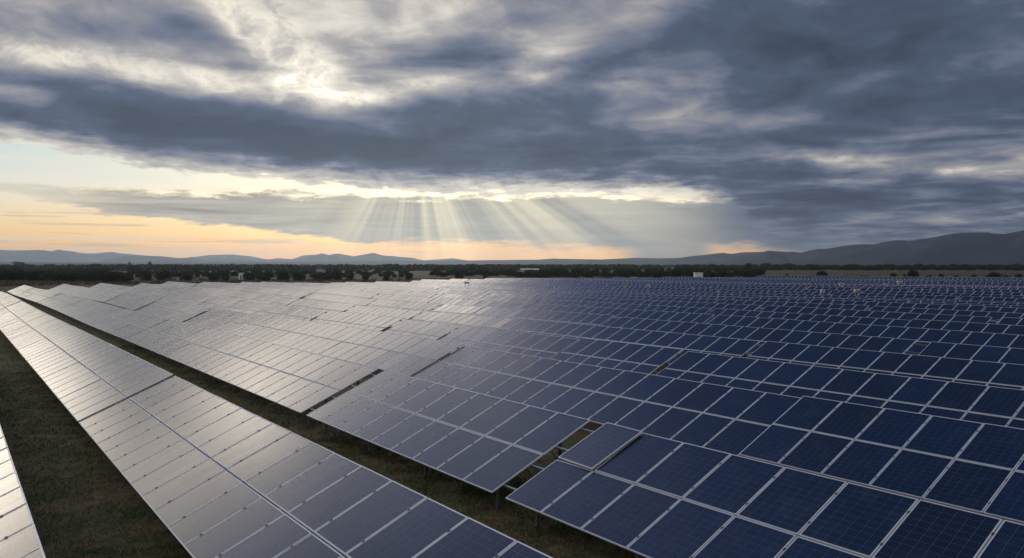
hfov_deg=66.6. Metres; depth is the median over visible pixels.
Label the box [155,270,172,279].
shrub
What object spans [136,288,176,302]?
solar table
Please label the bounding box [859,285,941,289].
solar table
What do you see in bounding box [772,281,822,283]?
solar table
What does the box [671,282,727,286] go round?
solar table
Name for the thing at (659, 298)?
solar table
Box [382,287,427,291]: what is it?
solar table
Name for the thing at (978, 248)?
hills
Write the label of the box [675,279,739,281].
solar table
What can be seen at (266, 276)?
shrub
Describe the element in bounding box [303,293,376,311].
solar table
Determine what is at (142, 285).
solar table
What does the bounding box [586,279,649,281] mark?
solar table
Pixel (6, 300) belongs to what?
solar table
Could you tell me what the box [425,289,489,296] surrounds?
solar table
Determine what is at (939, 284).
solar table
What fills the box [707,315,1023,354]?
solar table
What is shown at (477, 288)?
solar table
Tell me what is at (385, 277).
shrub
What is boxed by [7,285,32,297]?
solar table
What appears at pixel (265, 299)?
solar table
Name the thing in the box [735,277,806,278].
solar table
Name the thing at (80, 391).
solar table
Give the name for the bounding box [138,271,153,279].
shrub
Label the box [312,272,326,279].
shrub
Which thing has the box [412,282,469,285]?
solar table
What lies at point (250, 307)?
solar table
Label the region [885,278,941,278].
solar table
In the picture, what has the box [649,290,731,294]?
solar table
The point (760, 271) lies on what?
shrub
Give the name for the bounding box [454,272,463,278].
shrub
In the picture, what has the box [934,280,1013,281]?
solar table
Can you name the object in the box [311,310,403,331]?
solar table
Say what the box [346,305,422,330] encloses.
solar table
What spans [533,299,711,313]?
solar table
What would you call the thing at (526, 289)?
solar table
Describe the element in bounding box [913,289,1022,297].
solar table
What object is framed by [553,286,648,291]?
solar table
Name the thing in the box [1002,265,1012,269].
shrub
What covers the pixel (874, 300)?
solar table
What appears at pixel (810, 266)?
shrub
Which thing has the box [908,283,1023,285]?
solar table
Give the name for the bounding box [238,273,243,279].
equipment cabin
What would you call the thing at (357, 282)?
solar table
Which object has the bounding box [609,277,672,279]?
solar table
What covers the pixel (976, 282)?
solar table
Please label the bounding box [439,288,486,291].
solar table
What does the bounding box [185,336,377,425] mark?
solar table
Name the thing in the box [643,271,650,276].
shrub
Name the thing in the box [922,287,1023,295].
solar table
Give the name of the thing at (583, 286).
solar table
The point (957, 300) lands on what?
solar table
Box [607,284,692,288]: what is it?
solar table
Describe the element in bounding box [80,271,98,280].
shrub
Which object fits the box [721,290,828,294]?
solar table
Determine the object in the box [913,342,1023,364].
solar table
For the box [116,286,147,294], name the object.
solar table
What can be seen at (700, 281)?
solar table
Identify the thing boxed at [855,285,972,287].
solar table
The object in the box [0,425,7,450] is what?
solar table
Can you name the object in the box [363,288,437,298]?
solar table
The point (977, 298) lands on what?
solar table
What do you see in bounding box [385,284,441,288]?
solar table
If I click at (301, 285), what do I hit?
solar table
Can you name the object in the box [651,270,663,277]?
shrub
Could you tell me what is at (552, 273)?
shrub
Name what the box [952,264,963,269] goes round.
shrub
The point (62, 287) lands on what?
solar table
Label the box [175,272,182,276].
shrub
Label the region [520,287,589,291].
solar table
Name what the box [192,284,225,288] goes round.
solar table
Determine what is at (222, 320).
solar table
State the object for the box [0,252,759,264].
hills
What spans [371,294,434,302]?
solar table
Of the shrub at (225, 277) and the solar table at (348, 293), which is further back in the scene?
the shrub at (225, 277)
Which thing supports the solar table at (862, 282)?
on the ground at (118, 539)
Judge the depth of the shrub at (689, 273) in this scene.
443.71 m
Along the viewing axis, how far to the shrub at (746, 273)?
425.09 m
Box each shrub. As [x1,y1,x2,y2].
[3,270,19,279]
[20,270,39,279]
[24,270,41,280]
[45,272,60,280]
[58,271,77,280]
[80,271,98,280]
[97,272,113,281]
[102,271,120,281]
[117,271,134,281]
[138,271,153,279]
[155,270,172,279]
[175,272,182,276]
[179,273,193,279]
[208,274,220,280]
[221,273,230,280]
[229,271,238,275]
[242,273,254,279]
[255,272,273,279]
[275,271,290,279]
[291,273,305,279]
[308,269,316,273]
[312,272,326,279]
[323,274,331,279]
[331,270,342,279]
[345,273,353,279]
[362,274,369,279]
[382,272,391,276]
[383,274,389,279]
[405,271,413,278]
[438,271,447,276]
[446,269,453,274]
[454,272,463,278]
[461,269,471,275]
[475,268,484,274]
[480,269,490,275]
[499,268,506,274]
[505,268,515,275]
[515,271,523,277]
[523,269,531,276]
[533,270,548,276]
[543,268,556,276]
[561,271,569,276]
[570,270,579,277]
[575,267,584,275]
[582,271,590,276]
[601,270,611,276]
[613,270,620,276]
[622,270,633,276]
[631,269,638,275]
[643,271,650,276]
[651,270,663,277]
[663,270,671,276]
[665,269,678,276]
[683,268,696,275]
[685,269,698,276]
[709,272,718,276]
[715,271,726,276]
[726,272,734,276]
[732,268,741,275]
[737,270,752,276]
[742,268,758,274]
[753,267,766,274]
[765,264,778,269]
[775,266,785,269]
[804,264,816,269]
[814,265,824,269]
[816,271,827,275]
[829,265,836,269]
[846,264,859,269]
[864,265,874,269]
[874,264,883,269]
[884,264,894,269]
[896,265,903,269]
[905,265,914,269]
[907,270,919,276]
[914,263,923,269]
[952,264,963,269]
[977,265,987,269]
[984,272,1002,276]
[985,264,996,269]
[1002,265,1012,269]
[1010,265,1022,270]
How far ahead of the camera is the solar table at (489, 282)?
219.53 m
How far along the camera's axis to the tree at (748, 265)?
793.22 m
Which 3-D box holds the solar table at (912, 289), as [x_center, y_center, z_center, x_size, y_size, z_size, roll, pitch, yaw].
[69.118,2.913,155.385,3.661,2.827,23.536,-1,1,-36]
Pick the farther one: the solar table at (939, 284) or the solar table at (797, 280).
the solar table at (797, 280)
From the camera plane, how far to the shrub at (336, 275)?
367.13 m
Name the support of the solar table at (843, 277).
on the ground at (118, 539)
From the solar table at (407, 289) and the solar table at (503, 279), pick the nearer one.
the solar table at (407, 289)
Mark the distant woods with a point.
(271, 267)
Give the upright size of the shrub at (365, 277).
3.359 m
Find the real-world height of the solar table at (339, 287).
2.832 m
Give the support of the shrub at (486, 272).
on the ground at (118, 539)
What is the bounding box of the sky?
[0,0,1023,259]
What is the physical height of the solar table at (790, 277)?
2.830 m
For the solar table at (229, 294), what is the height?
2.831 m
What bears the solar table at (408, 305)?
on the ground at (118, 539)
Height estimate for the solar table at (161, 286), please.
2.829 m
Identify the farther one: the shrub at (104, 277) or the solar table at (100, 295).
the shrub at (104, 277)
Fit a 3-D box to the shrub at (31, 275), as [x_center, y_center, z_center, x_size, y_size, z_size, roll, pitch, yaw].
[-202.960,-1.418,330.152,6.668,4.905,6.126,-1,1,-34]
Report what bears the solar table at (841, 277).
on the ground at (118, 539)
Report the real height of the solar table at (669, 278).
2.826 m
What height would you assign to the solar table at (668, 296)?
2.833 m
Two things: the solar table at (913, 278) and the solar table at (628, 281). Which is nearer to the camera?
the solar table at (628, 281)
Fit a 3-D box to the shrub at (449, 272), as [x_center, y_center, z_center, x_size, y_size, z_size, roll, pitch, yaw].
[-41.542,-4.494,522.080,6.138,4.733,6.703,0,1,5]
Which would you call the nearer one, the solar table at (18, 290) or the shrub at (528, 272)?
the solar table at (18, 290)
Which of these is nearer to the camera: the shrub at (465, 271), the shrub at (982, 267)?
the shrub at (465, 271)
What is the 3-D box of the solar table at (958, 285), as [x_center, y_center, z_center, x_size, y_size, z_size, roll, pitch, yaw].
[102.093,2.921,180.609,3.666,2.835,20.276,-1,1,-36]
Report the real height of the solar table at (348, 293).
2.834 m
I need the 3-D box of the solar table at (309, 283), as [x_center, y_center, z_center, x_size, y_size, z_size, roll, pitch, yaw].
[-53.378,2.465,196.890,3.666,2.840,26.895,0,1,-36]
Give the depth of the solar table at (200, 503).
18.76 m
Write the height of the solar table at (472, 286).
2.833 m
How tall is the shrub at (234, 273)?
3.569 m
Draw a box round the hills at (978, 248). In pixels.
[676,230,1023,265]
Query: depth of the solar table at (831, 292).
146.61 m
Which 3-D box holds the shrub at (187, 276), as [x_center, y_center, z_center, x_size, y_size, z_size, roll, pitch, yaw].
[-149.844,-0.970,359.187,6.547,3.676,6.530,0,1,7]
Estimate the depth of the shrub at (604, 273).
441.20 m
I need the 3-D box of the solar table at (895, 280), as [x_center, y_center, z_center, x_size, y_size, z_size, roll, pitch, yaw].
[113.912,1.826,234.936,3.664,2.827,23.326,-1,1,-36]
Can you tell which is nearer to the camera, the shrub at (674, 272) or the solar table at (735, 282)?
the solar table at (735, 282)
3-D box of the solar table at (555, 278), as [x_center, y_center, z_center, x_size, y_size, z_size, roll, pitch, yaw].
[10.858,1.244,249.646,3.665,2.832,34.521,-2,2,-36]
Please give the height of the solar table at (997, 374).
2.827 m
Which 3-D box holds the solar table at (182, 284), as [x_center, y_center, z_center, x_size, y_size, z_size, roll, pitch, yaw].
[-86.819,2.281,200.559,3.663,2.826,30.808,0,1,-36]
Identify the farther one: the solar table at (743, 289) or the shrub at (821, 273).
the shrub at (821, 273)
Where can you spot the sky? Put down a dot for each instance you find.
(264, 129)
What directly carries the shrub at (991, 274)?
on the ground at (118, 539)
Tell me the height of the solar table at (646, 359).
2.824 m
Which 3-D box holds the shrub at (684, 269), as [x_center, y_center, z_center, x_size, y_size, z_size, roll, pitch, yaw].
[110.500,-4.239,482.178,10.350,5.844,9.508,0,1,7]
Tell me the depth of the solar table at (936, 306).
90.65 m
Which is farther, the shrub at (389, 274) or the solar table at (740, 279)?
the shrub at (389, 274)
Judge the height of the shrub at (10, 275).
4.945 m
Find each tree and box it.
[11,261,25,265]
[438,265,445,271]
[741,263,751,268]
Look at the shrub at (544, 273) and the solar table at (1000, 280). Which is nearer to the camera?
the solar table at (1000, 280)
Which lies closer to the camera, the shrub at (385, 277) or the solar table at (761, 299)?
the solar table at (761, 299)
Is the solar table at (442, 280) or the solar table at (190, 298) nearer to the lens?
the solar table at (190, 298)
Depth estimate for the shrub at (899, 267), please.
975.69 m
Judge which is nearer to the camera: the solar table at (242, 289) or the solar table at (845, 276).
the solar table at (242, 289)
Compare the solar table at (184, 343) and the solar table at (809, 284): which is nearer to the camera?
the solar table at (184, 343)
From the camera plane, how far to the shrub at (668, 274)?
437.18 m
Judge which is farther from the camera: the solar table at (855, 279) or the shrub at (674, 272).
the shrub at (674, 272)
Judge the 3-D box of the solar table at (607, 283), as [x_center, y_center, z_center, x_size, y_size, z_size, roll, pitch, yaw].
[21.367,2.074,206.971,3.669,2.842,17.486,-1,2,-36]
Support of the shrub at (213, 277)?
on the ground at (118, 539)
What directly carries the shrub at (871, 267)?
on the ground at (118, 539)
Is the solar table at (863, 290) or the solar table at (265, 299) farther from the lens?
the solar table at (863, 290)
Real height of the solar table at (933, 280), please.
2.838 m
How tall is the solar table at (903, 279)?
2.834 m
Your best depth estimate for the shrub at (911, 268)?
1036.48 m
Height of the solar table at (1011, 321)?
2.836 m
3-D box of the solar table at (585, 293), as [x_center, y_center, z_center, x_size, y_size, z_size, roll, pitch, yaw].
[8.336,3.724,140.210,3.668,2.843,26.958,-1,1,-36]
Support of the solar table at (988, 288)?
on the ground at (118, 539)
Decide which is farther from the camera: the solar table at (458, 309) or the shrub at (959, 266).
the shrub at (959, 266)
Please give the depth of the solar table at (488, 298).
116.31 m
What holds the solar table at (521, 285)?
on the ground at (118, 539)
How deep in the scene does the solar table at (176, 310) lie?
97.22 m
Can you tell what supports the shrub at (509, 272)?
on the ground at (118, 539)
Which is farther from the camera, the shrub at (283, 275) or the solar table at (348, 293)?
the shrub at (283, 275)
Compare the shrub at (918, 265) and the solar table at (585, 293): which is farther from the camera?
the shrub at (918, 265)
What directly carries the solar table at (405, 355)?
on the ground at (118, 539)
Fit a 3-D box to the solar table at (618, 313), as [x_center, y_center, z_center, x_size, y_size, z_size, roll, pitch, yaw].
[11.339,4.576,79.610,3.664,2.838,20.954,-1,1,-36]
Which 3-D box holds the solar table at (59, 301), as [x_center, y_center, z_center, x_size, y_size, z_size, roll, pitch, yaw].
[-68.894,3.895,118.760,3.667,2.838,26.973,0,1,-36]
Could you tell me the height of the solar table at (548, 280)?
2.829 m
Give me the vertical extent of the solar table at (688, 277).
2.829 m
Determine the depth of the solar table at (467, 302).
99.86 m
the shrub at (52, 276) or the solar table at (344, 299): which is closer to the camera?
the solar table at (344, 299)
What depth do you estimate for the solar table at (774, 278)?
280.02 m
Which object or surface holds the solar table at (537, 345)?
on the ground at (118, 539)
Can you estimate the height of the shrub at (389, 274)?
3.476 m
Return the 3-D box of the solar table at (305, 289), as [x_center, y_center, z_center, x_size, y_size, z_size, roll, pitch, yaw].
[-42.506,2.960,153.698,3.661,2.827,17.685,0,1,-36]
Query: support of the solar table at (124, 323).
on the ground at (118, 539)
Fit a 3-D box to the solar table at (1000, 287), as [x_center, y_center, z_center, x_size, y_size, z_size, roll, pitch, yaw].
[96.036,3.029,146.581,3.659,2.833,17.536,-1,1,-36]
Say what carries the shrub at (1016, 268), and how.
on the ground at (118, 539)
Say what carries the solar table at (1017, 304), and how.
on the ground at (118, 539)
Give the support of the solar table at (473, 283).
on the ground at (118, 539)
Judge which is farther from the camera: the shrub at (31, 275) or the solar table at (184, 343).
the shrub at (31, 275)
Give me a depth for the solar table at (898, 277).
285.24 m
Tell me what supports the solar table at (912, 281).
on the ground at (118, 539)
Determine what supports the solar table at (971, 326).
on the ground at (118, 539)
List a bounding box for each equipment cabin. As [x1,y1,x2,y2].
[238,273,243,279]
[693,272,702,276]
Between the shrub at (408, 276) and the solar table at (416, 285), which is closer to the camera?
the solar table at (416, 285)
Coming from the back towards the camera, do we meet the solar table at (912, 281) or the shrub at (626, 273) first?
the shrub at (626, 273)
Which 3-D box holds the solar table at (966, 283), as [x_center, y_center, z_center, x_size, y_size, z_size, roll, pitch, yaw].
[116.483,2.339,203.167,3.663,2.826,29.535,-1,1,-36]
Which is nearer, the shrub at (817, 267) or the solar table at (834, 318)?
the solar table at (834, 318)
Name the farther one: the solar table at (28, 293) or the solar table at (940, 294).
the solar table at (28, 293)
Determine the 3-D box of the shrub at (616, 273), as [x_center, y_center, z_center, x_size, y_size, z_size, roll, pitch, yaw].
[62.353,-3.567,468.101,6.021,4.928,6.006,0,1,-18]
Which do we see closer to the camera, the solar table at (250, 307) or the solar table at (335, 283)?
the solar table at (250, 307)
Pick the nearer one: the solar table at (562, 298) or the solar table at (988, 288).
the solar table at (562, 298)
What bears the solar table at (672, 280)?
on the ground at (118, 539)
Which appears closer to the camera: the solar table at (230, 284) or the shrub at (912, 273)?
the solar table at (230, 284)
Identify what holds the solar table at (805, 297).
on the ground at (118, 539)
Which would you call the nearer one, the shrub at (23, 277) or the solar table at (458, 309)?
the solar table at (458, 309)
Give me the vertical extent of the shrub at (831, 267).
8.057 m
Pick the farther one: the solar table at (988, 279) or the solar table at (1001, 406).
the solar table at (988, 279)
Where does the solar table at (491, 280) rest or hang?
on the ground at (118, 539)
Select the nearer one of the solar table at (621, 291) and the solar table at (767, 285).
the solar table at (621, 291)
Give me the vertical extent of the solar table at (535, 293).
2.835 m
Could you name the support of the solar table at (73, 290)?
on the ground at (118, 539)
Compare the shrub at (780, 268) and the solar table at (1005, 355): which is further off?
the shrub at (780, 268)
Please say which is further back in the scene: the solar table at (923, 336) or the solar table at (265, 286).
the solar table at (265, 286)
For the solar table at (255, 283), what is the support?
on the ground at (118, 539)
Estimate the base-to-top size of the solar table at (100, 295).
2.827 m
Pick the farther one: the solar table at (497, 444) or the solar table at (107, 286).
the solar table at (107, 286)
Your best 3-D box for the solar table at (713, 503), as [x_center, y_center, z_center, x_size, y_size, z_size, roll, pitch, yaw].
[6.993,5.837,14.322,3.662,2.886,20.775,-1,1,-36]
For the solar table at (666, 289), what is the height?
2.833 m
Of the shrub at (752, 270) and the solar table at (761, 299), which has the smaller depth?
the solar table at (761, 299)
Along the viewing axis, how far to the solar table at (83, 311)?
93.75 m
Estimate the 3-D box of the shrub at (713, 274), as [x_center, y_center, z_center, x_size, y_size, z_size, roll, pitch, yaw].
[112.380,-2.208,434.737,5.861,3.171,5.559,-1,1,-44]
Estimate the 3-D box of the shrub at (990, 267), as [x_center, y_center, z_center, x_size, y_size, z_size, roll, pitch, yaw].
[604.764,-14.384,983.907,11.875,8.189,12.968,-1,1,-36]
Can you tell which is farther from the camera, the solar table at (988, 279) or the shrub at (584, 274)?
the shrub at (584, 274)
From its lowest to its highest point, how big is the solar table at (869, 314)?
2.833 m
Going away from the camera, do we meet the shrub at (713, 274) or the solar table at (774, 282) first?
the solar table at (774, 282)
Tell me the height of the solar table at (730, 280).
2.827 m
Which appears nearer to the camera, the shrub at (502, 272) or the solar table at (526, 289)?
the solar table at (526, 289)
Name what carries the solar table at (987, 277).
on the ground at (118, 539)
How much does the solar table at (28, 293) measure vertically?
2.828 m
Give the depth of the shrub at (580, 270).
491.71 m
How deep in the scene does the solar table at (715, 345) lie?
55.72 m
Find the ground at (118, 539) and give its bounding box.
[0,267,1023,557]
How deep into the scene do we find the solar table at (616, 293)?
141.30 m
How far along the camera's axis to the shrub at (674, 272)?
462.62 m
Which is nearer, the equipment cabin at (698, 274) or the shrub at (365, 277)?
the equipment cabin at (698, 274)
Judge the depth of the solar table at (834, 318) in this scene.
72.71 m
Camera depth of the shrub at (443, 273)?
465.28 m
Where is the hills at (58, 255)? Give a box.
[0,249,261,261]
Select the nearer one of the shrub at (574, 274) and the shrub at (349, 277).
the shrub at (349, 277)
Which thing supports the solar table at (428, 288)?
on the ground at (118, 539)
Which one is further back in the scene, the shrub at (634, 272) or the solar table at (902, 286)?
the shrub at (634, 272)
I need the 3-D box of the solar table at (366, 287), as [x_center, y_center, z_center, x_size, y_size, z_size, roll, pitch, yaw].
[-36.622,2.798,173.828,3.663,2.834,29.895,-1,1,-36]
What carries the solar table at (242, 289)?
on the ground at (118, 539)
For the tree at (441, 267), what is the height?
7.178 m
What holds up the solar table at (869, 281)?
on the ground at (118, 539)
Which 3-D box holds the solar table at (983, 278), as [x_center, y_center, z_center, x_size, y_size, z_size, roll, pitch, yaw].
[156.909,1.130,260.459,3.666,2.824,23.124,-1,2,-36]
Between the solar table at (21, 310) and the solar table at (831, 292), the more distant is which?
the solar table at (831, 292)
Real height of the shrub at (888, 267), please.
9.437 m
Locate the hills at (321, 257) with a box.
[253,253,463,261]
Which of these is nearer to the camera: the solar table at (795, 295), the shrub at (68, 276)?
the solar table at (795, 295)
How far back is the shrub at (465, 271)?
496.89 m
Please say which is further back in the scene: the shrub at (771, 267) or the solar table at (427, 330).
the shrub at (771, 267)
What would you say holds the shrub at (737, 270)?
on the ground at (118, 539)
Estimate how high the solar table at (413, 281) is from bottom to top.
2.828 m
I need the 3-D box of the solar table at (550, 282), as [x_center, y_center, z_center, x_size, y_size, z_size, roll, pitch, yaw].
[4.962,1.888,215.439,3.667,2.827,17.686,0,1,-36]
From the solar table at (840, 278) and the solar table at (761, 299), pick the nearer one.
the solar table at (761, 299)
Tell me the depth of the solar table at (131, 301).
118.63 m
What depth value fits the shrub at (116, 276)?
325.92 m
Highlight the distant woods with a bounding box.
[0,263,1023,270]
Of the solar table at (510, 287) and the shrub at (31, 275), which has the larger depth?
the shrub at (31, 275)
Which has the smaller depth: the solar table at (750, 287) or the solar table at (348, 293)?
the solar table at (348, 293)
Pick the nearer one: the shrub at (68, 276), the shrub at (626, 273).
the shrub at (68, 276)
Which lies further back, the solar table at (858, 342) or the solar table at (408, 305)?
the solar table at (408, 305)
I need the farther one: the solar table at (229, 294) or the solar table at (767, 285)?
the solar table at (767, 285)
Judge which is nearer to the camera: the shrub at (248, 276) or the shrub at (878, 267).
the shrub at (248, 276)
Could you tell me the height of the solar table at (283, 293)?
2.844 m
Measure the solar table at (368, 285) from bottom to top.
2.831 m
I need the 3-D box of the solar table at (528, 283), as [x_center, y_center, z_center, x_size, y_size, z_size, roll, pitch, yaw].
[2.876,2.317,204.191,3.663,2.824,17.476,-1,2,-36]
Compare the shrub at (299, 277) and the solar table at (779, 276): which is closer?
the solar table at (779, 276)
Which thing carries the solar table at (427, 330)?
on the ground at (118, 539)
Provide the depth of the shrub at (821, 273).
383.63 m
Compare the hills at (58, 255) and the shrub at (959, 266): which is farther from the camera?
the hills at (58, 255)
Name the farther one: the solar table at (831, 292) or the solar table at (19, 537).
the solar table at (831, 292)
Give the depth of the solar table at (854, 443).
23.06 m
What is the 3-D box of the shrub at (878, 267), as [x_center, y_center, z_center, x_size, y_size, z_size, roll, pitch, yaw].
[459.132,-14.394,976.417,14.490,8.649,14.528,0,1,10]
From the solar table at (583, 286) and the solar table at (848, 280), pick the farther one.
the solar table at (848, 280)
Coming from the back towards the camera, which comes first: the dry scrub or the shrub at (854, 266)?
the shrub at (854, 266)
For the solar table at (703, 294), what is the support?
on the ground at (118, 539)
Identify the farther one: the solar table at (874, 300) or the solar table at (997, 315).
the solar table at (874, 300)
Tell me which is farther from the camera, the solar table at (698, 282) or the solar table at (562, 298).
the solar table at (698, 282)
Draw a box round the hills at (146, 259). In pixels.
[99,256,264,262]
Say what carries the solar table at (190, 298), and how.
on the ground at (118, 539)
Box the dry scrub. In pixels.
[0,272,1023,286]
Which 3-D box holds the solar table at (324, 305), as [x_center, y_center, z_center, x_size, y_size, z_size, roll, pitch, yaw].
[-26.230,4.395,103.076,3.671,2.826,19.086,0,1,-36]
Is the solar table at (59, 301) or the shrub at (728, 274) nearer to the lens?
the solar table at (59, 301)
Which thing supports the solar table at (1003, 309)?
on the ground at (118, 539)
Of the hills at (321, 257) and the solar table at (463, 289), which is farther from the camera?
the hills at (321, 257)
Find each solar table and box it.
[0,294,21,308]
[0,301,41,327]
[0,312,72,349]
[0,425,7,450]
[0,447,45,557]
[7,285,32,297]
[15,288,43,298]
[18,326,172,421]
[25,290,61,304]
[37,293,85,314]
[49,284,72,291]
[56,299,123,329]
[60,286,88,294]
[74,288,125,301]
[79,376,552,557]
[88,309,168,346]
[90,283,124,289]
[104,292,161,309]
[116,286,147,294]
[125,319,241,373]
[133,283,152,287]
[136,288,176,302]
[136,299,212,321]
[145,284,175,289]
[157,291,214,304]
[162,281,196,289]
[170,286,205,293]
[185,309,261,331]
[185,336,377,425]
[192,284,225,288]
[195,288,243,299]
[199,297,270,313]
[208,282,243,285]
[220,285,260,295]
[226,314,462,375]
[232,292,298,304]
[240,283,286,288]
[241,282,270,284]
[252,304,328,319]
[253,287,310,302]
[270,283,307,286]
[283,286,321,295]
[286,299,355,318]
[289,283,326,285]
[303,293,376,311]
[305,284,365,290]
[306,288,378,297]
[306,370,589,509]
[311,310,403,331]
[319,283,350,284]
[327,284,383,289]
[345,282,367,283]
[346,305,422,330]
[353,284,384,285]
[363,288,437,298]
[366,299,440,316]
[368,282,408,284]
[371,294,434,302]
[374,281,412,284]
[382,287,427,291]
[384,285,436,291]
[384,319,460,353]
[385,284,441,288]
[409,284,450,288]
[410,311,513,333]
[411,280,431,283]
[411,345,800,455]
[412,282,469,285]
[420,279,464,281]
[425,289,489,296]
[428,298,565,314]
[429,293,538,302]
[430,281,488,285]
[433,304,482,314]
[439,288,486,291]
[439,325,579,358]
[440,286,519,291]
[450,285,493,288]
[465,280,506,284]
[470,279,513,281]
[471,285,518,288]
[472,306,614,325]
[485,278,520,281]
[485,290,581,296]
[488,293,585,301]
[489,283,553,288]
[493,288,570,291]
[497,318,759,363]
[505,422,1023,557]
[507,282,548,284]
[514,280,554,284]
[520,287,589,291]
[520,290,614,296]
[522,279,573,281]
[527,278,584,279]
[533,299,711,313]
[549,284,612,288]
[551,338,682,373]
[552,279,590,281]
[552,281,606,285]
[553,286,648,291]
[562,306,714,325]
[575,281,619,285]
[581,295,717,302]
[582,298,761,313]
[584,291,661,295]
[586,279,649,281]
[590,290,653,293]
[592,280,669,283]
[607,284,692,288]
[607,317,920,354]
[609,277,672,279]
[612,278,649,279]
[613,286,718,291]
[616,294,701,298]
[618,282,711,288]
[636,277,694,279]
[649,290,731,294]
[650,279,704,281]
[652,281,740,284]
[655,293,747,296]
[656,351,1023,428]
[663,277,705,277]
[667,277,714,278]
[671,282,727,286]
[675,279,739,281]
[679,281,728,282]
[694,287,762,291]
[695,278,768,281]
[699,296,809,302]
[706,308,910,326]
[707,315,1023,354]
[708,281,756,282]
[711,285,805,288]
[715,299,869,310]
[716,278,758,279]
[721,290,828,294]
[729,284,806,286]
[733,293,895,298]
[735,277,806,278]
[739,396,1023,523]
[741,281,807,283]
[747,295,849,298]
[747,341,1023,409]
[750,283,845,284]
[751,296,908,302]
[754,278,817,279]
[756,275,808,276]
[760,279,833,282]
[761,305,995,322]
[762,289,861,294]
[765,276,822,278]
[766,284,854,289]
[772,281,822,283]
[806,285,922,291]
[807,287,909,292]
[809,276,863,277]
[810,299,985,310]
[811,283,903,284]
[816,277,882,278]
[822,280,875,281]
[824,282,904,283]
[825,276,865,277]
[825,278,856,278]
[833,292,958,299]
[834,279,876,279]
[837,281,904,282]
[850,298,1023,305]
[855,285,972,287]
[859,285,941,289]
[864,291,1012,299]
[865,277,944,278]
[869,306,1023,323]
[876,280,916,280]
[884,279,923,279]
[884,281,937,281]
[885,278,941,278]
[898,298,1023,302]
[904,282,1023,284]
[905,284,991,285]
[905,319,1023,334]
[906,280,955,280]
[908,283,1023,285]
[909,301,1023,310]
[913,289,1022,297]
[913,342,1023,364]
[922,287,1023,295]
[928,277,962,278]
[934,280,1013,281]
[938,285,1003,286]
[941,281,1010,282]
[946,287,1023,289]
[947,278,1020,278]
[953,279,1021,279]
[960,296,1023,301]
[963,277,1002,277]
[976,280,1023,281]
[977,286,1023,287]
[983,306,1023,312]
[996,317,1023,325]
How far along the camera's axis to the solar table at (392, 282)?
231.04 m
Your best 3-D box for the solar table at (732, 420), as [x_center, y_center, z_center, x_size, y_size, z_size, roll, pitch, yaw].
[2.328,5.528,36.053,3.662,2.828,22.554,-1,1,-36]
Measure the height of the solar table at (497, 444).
2.825 m
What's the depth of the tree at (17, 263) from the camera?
1156.35 m
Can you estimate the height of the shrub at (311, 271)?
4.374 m
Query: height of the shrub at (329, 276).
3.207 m
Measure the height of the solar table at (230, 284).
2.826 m
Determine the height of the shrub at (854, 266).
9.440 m
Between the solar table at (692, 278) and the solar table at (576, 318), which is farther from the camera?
the solar table at (692, 278)
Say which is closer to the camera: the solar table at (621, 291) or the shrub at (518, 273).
the solar table at (621, 291)
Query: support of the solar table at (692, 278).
on the ground at (118, 539)
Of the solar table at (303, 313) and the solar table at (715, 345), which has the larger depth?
the solar table at (303, 313)
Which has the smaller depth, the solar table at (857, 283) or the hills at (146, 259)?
the solar table at (857, 283)
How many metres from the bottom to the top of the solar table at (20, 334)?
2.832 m
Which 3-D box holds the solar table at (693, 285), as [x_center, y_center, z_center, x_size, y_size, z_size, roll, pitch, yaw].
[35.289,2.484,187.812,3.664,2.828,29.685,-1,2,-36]
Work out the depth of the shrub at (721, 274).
437.36 m
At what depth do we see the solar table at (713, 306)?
96.76 m
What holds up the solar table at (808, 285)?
on the ground at (118, 539)
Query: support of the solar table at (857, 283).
on the ground at (118, 539)
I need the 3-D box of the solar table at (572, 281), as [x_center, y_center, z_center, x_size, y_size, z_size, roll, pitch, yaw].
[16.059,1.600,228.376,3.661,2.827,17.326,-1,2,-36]
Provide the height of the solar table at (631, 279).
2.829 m
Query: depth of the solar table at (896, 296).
124.38 m
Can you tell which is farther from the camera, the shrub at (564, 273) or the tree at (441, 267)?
the tree at (441, 267)
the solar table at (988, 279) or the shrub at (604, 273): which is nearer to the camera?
the solar table at (988, 279)
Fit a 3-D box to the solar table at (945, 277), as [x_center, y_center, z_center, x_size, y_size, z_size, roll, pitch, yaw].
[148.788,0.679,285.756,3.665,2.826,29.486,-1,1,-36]
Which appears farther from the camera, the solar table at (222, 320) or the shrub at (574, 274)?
the shrub at (574, 274)
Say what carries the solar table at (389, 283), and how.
on the ground at (118, 539)
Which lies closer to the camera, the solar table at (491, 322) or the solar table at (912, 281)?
the solar table at (491, 322)
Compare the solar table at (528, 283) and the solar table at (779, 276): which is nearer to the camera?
the solar table at (528, 283)
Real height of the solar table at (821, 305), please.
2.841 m
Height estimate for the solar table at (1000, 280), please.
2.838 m
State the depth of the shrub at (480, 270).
550.36 m
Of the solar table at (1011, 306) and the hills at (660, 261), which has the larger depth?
the hills at (660, 261)
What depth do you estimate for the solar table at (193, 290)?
159.81 m
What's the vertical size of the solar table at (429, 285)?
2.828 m
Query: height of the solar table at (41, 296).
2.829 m
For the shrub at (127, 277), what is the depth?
334.43 m
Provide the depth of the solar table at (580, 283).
200.27 m

